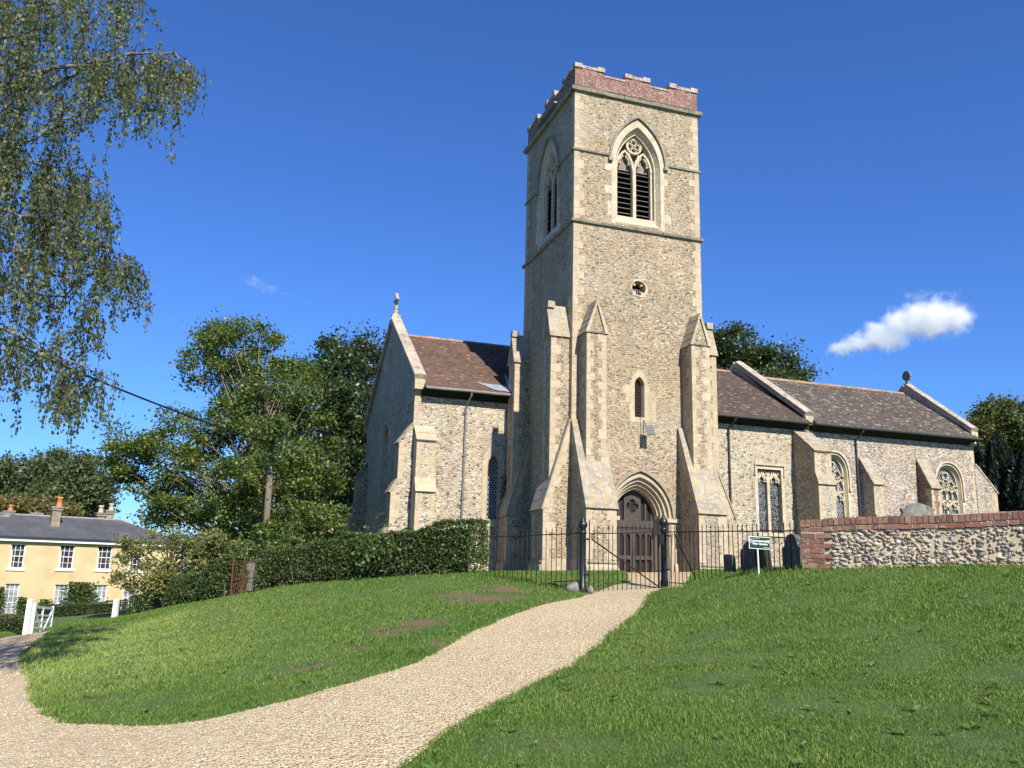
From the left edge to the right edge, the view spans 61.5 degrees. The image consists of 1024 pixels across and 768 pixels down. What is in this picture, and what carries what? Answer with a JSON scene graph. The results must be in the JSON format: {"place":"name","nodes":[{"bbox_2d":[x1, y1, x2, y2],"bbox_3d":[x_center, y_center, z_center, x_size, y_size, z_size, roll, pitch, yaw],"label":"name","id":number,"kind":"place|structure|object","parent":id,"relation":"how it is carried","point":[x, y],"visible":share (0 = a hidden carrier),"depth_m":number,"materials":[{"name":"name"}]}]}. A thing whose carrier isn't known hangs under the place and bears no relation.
{"place":"outdoors","nodes":[
{"label":"outdoors","id":0,"kind":"place"},
{"bbox_2d":[0,572,692,767],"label":"gravel path","id":1,"kind":"structure","parent":0,"point":[11,647],"depth_m":6.90,"materials":[{"name":"beige gravel"}]},
{"bbox_2d":[0,552,1023,767],"bbox_3d":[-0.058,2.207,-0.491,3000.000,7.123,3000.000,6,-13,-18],"label":"ground","id":2,"kind":"structure","parent":0,"point":[419,623],"depth_m":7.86,"materials":[{"name":"green plant"}]},
{"bbox_2d":[0,586,8,614],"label":"climbing shrub","id":3,"kind":"object","parent":2,"relation":"on","point":[2,594],"visible":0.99,"depth_m":59.66,"materials":[{"name":"green plant"}]},
{"bbox_2d":[0,613,34,634],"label":"gate hedge","id":4,"kind":"object","parent":2,"relation":"on","point":[12,624],"visible":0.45,"depth_m":37.27,"materials":[{"name":"green plant"}]},
{"bbox_2d":[11,596,27,613],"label":"climbing shrub","id":5,"kind":"object","parent":2,"relation":"on","point":[21,604],"visible":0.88,"depth_m":60.18,"materials":[{"name":"green plant"}]},
{"bbox_2d":[22,599,33,634],"bbox_3d":[-20.676,10.209,36.742,0.224,2.003,0.224,2,-13,0],"label":"white post","id":6,"kind":"object","parent":2,"relation":"on","point":[28,617],"visible":0.82,"depth_m":36.73,"materials":[{"name":"paint"}]},
{"bbox_2d":[30,603,54,633],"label":"white gate","id":7,"kind":"structure","parent":6,"relation":"attached to","point":[41,621],"depth_m":37.98,"materials":[{"name":"paint"}]},
{"bbox_2d":[0,443,72,509],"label":"background tree","id":8,"kind":"object","parent":2,"relation":"on","point":[11,479],"visible":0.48,"depth_m":95.65,"materials":[{"name":"green plant"}]},
{"bbox_2d":[0,488,87,516],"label":"background bush","id":9,"kind":"object","parent":2,"relation":"on","point":[21,503],"visible":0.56,"depth_m":83.65,"materials":[{"name":"green plant"}]},
{"bbox_2d":[37,599,55,606],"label":"climbing shrub","id":10,"kind":"object","parent":2,"relation":"on","point":[45,602],"visible":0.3,"depth_m":61.08,"materials":[{"name":"green plant"}]},
{"bbox_2d":[20,444,80,481],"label":"background tree","id":11,"kind":"object","parent":2,"relation":"on","point":[63,454],"visible":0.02,"depth_m":102.85,"materials":[{"name":"green plant"}]},
{"bbox_2d":[26,445,128,518],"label":"background tree","id":12,"kind":"object","parent":2,"relation":"on","point":[78,482],"visible":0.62,"depth_m":92.59,"materials":[{"name":"green plant"}]},
{"bbox_2d":[53,581,107,605],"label":"climbing shrub","id":13,"kind":"object","parent":2,"relation":"on","point":[77,594],"visible":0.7,"depth_m":62.45,"materials":[{"name":"green plant"}]},
{"bbox_2d":[35,599,127,618],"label":"box hedge","id":14,"kind":"object","parent":2,"relation":"on","point":[77,609],"visible":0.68,"depth_m":54.61,"materials":[{"name":"green plant"}]},
{"bbox_2d":[0,497,180,614],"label":"yellow house","id":15,"kind":"structure","parent":2,"relation":"on","point":[47,557],"depth_m":63.24,"materials":[{"name":"paint"}]},
{"bbox_2d":[1,584,19,614],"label":"window","id":16,"kind":"structure","parent":15,"relation":"in","point":[13,589],"depth_m":60.49,"materials":[{"name":"white paint"}]},
{"bbox_2d":[6,544,25,570],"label":"window","id":17,"kind":"structure","parent":15,"relation":"in","point":[17,552],"depth_m":61.10,"materials":[{"name":"white paint"}]},
{"bbox_2d":[53,585,68,606],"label":"window","id":18,"kind":"structure","parent":15,"relation":"in","point":[58,588],"depth_m":62.29,"materials":[{"name":"white paint"}]},
{"bbox_2d":[55,545,74,570],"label":"window","id":19,"kind":"structure","parent":15,"relation":"in","point":[66,554],"depth_m":62.89,"materials":[{"name":"white paint"}]},
{"bbox_2d":[91,585,107,603],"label":"window","id":20,"kind":"structure","parent":15,"relation":"in","point":[102,593],"depth_m":63.86,"materials":[{"name":"white paint"}]},
{"bbox_2d":[93,546,112,571],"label":"window","id":21,"kind":"structure","parent":15,"relation":"in","point":[104,554],"depth_m":64.35,"materials":[{"name":"white paint"}]},
{"bbox_2d":[123,586,135,609],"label":"window","id":22,"kind":"structure","parent":15,"relation":"in","point":[128,595],"depth_m":64.88,"materials":[{"name":"white paint"}]},
{"bbox_2d":[126,547,142,572],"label":"window","id":23,"kind":"structure","parent":15,"relation":"in","point":[134,563],"depth_m":65.53,"materials":[{"name":"white paint"}]},
{"bbox_2d":[0,0,211,448],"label":"birch tree","id":24,"kind":"object","parent":2,"relation":"on","point":[42,182],"visible":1,"depth_m":11.34,"materials":[{"name":"green plant"}]},
{"bbox_2d":[111,599,119,616],"bbox_3d":[-18.237,10.630,39.531,0.224,1.448,0.224,2,-13,0],"label":"white post","id":25,"kind":"object","parent":2,"relation":"on","point":[115,608],"visible":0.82,"depth_m":39.53,"materials":[{"name":"paint"}]},
{"bbox_2d":[119,599,132,615],"bbox_3d":[-17.017,10.109,38.374,0.039,1.520,3.266,12,-16,-38],"label":"estate fence","id":26,"kind":"object","parent":2,"relation":"on","point":[124,608],"visible":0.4,"depth_m":39.15,"materials":[{"name":"black metal"}]},
{"bbox_2d":[126,589,173,614],"bbox_3d":[-15.347,9.339,36.475,2.747,1.442,1.205,-11,-17,43],"label":"tall hedge","id":27,"kind":"object","parent":2,"relation":"on","point":[137,607],"visible":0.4,"depth_m":36.34,"materials":[{"name":"green plant"}]},
{"bbox_2d":[97,521,254,610],"bbox_3d":[-11.180,6.257,29.145,4.825,3.508,3.038,2,-13,-4],"label":"bush","id":28,"kind":"object","parent":2,"relation":"on","point":[161,577],"visible":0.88,"depth_m":28.90,"materials":[{"name":"green plant"}]},
{"bbox_2d":[162,555,249,605],"bbox_3d":[-8.898,5.739,24.877,1.191,1.585,4.240,12,-16,-39],"label":"dark hedge","id":29,"kind":"object","parent":2,"relation":"on","point":[206,582],"visible":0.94,"depth_m":23.91,"materials":[{"name":"green plant"}]},
{"bbox_2d":[179,538,267,591],"bbox_3d":[-9.925,6.426,29.820,3.042,2.734,7.829,7,-14,-22],"label":"laurel bush","id":30,"kind":"object","parent":2,"relation":"on","point":[221,548],"visible":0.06,"depth_m":29.63,"materials":[{"name":"green plant"}]},
{"bbox_2d":[90,304,362,582],"bbox_3d":[-11.799,2.800,38.648,13.766,13.729,9.244,-7,-15,35],"label":"ash tree","id":31,"kind":"object","parent":2,"relation":"on","point":[239,503],"visible":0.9,"depth_m":38.83,"materials":[{"name":"green plant"}]},
{"bbox_2d":[229,554,257,594],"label":"wicket gate","id":32,"kind":"structure","parent":2,"relation":"on","point":[243,578],"depth_m":22.91,"materials":[{"name":"brown wood"}]},
{"bbox_2d":[239,561,257,591],"bbox_3d":[-7.577,5.656,24.821,0.500,1.080,0.100,2,-13,-3],"label":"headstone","id":33,"kind":"object","parent":2,"relation":"on","point":[251,588],"visible":0.1,"depth_m":24.80,"materials":[{"name":"grey stone"}]},
{"bbox_2d":[258,440,276,587],"bbox_3d":[-9.434,5.154,32.991,0.433,6.105,0.274,6,-13,-18],"label":"telegraph pole","id":34,"kind":"object","parent":2,"relation":"on","point":[268,495],"visible":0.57,"depth_m":33.18,"materials":[{"name":"brown wood"}]},
{"bbox_2d":[1,338,269,442],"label":"overhead cable","id":35,"kind":"object","parent":34,"relation":"attached to","point":[122,390],"visible":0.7,"depth_m":25.13,"materials":[{"name":"black rubber"}]},
{"bbox_2d":[230,496,359,588],"bbox_3d":[-7.160,5.458,29.155,4.695,3.690,4.912,6,-13,-18],"label":"elder bush","id":36,"kind":"object","parent":2,"relation":"on","point":[314,519],"visible":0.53,"depth_m":29.70,"materials":[{"name":"green plant"}]},
{"bbox_2d":[267,315,385,537],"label":"sycamore tree","id":37,"kind":"object","parent":2,"relation":"on","point":[343,390],"visible":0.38,"depth_m":50.77,"materials":[{"name":"green plant"}]},
{"bbox_2d":[251,517,492,590],"bbox_3d":[-3.542,4.117,20.426,6.841,1.858,1.369,-6,-15,32],"label":"long hedge","id":38,"kind":"object","parent":2,"relation":"on","point":[433,548],"visible":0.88,"depth_m":19.62,"materials":[{"name":"green plant"}]},
{"bbox_2d":[313,517,414,579],"bbox_3d":[-2.852,3.751,19.346,3.198,1.539,0.749,6,-13,-18],"label":"bramble","id":39,"kind":"object","parent":38,"relation":"attached to","point":[383,551],"visible":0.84,"depth_m":19.28,"materials":[{"name":"green plant"}]},
{"bbox_2d":[34,564,1023,767],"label":"lawn weeds","id":40,"kind":"object","parent":2,"relation":"on","point":[849,711],"visible":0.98,"depth_m":6.99,"materials":[{"name":"green plant"}]},
{"bbox_2d":[482,526,578,588],"bbox_3d":[0.311,3.536,17.162,0.134,1.345,2.868,13,-17,-42],"label":"iron railing","id":41,"kind":"object","parent":2,"relation":"on","point":[532,535],"visible":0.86,"depth_m":17.09,"materials":[{"name":"black metal"}]},
{"bbox_2d":[565,581,578,591],"bbox_3d":[1.190,3.845,16.158,0.368,0.282,0.282,6,-13,-18],"label":"mossy stone","id":42,"kind":"object","parent":2,"relation":"on","point":[574,586],"visible":0.57,"depth_m":16.07,"materials":[{"name":"grey stone"}]},
{"bbox_2d":[578,517,589,592],"bbox_3d":[1.340,3.312,16.163,0.193,1.615,0.202,6,-13,-18],"label":"gate post","id":43,"kind":"object","parent":2,"relation":"on","point":[582,524],"visible":0.92,"depth_m":16.15,"materials":[{"name":"black metal"}]},
{"bbox_2d":[586,585,593,592],"bbox_3d":[1.462,3.875,16.102,0.147,0.235,0.204,-1,-13,11],"label":"mossy stone","id":44,"kind":"object","parent":2,"relation":"on","point":[590,589],"visible":0.65,"depth_m":16.05,"materials":[{"name":"grey stone"}]},
{"bbox_2d":[659,515,669,587],"bbox_3d":[2.984,3.368,16.826,0.193,1.615,0.202,6,-13,-18],"label":"gate post","id":45,"kind":"object","parent":2,"relation":"on","point":[663,522],"visible":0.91,"depth_m":16.79,"materials":[{"name":"black metal"}]},
{"bbox_2d":[589,516,666,591],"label":"churchyard gate","id":46,"kind":"structure","parent":45,"relation":"attached to","point":[660,539],"depth_m":16.56,"materials":[{"name":"metal"}]},
{"bbox_2d":[669,533,672,586],"bbox_3d":[3.037,3.417,16.469,0.022,1.126,0.448,-3,-13,19],"label":"iron rod","id":47,"kind":"object","parent":2,"relation":"on","point":[670,559],"visible":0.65,"depth_m":16.50,"materials":[{"name":"black metal"}]},
{"bbox_2d":[346,62,998,571],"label":"church","id":48,"kind":"structure","parent":2,"relation":"on","point":[602,394],"depth_m":34.25,"materials":[{"name":"stone"}]},
{"bbox_2d":[496,475,506,545],"bbox_3d":[-0.294,5.708,34.706,0.844,4.123,0.308,6,-13,-18],"label":"ivy","id":49,"kind":"object","parent":48,"relation":"attached to","point":[504,482],"visible":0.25,"depth_m":35.00,"materials":[{"name":"green plant"}]},
{"bbox_2d":[723,554,735,571],"bbox_3d":[4.909,4.128,19.391,0.118,0.588,0.300,7,-14,-23],"label":"headstone","id":50,"kind":"object","parent":2,"relation":"on","point":[727,563],"visible":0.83,"depth_m":19.33,"materials":[{"name":"grey stone"}]},
{"bbox_2d":[665,522,795,585],"bbox_3d":[3.953,3.058,15.094,0.753,1.298,4.057,6,-13,-18],"label":"iron railing","id":51,"kind":"object","parent":2,"relation":"on","point":[718,531],"visible":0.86,"depth_m":15.15,"materials":[{"name":"black metal"}]},
{"bbox_2d":[740,541,755,570],"bbox_3d":[5.212,3.873,18.838,0.100,0.846,0.780,4,-13,-9],"label":"headstone","id":52,"kind":"object","parent":2,"relation":"on","point":[750,555],"visible":0.34,"depth_m":18.91,"materials":[{"name":"grey stone"}]},
{"bbox_2d":[749,536,770,574],"bbox_3d":[3.936,2.787,13.654,0.361,0.731,0.030,3,-13,-6],"label":"graves sign","id":53,"kind":"object","parent":2,"relation":"on","point":[756,542],"visible":1,"depth_m":13.70,"materials":[{"name":"green metal"}]},
{"bbox_2d":[754,549,772,569],"bbox_3d":[5.210,3.723,17.842,0.208,0.734,0.580,3,-13,-7],"label":"headstone","id":54,"kind":"object","parent":2,"relation":"on","point":[766,560],"visible":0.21,"depth_m":17.72,"materials":[{"name":"grey stone"}]},
{"bbox_2d":[710,317,832,382],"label":"sycamore tree","id":55,"kind":"object","parent":2,"relation":"on","point":[763,360],"visible":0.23,"depth_m":68.35,"materials":[{"name":"green plant"}]},
{"bbox_2d":[782,534,801,566],"bbox_3d":[5.270,3.245,16.110,0.100,0.864,0.860,2,-13,-4],"label":"headstone","id":56,"kind":"object","parent":2,"relation":"on","point":[796,551],"visible":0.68,"depth_m":16.04,"materials":[{"name":"grey stone"}]},
{"bbox_2d":[800,511,1023,569],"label":"flint wall","id":57,"kind":"structure","parent":2,"relation":"on","point":[971,538],"depth_m":12.53,"materials":[{"name":"stone"}]},
{"bbox_2d":[899,502,935,515],"bbox_3d":[8.184,3.083,17.290,0.800,1.394,0.120,0,-13,6],"label":"headstone","id":58,"kind":"object","parent":2,"relation":"on","point":[914,509],"visible":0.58,"depth_m":17.35,"materials":[{"name":"grey stone"}]},
{"bbox_2d":[973,441,983,469],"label":"yew tree","id":59,"kind":"object","parent":2,"relation":"on","point":[978,453],"visible":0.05,"depth_m":61.08,"materials":[{"name":"green plant"}]},
{"bbox_2d":[958,389,1023,459],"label":"round tree","id":60,"kind":"object","parent":2,"relation":"on","point":[1003,416],"visible":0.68,"depth_m":65.47,"materials":[{"name":"leaf"},{"name":"bark"}]},
{"bbox_2d":[979,430,1015,511],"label":"yew tree","id":61,"kind":"object","parent":2,"relation":"on","point":[997,464],"visible":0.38,"depth_m":58.78,"materials":[{"name":"green plant"}]},
{"bbox_2d":[1003,444,1023,510],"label":"yew tree","id":62,"kind":"object","parent":2,"relation":"on","point":[1016,492],"visible":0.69,"depth_m":57.01,"materials":[{"name":"green plant"}]},
{"bbox_2d":[0,0,1023,568],"label":"sky","id":63,"kind":"structure","parent":0,"point":[861,162],"materials":[{"name":"blue"}]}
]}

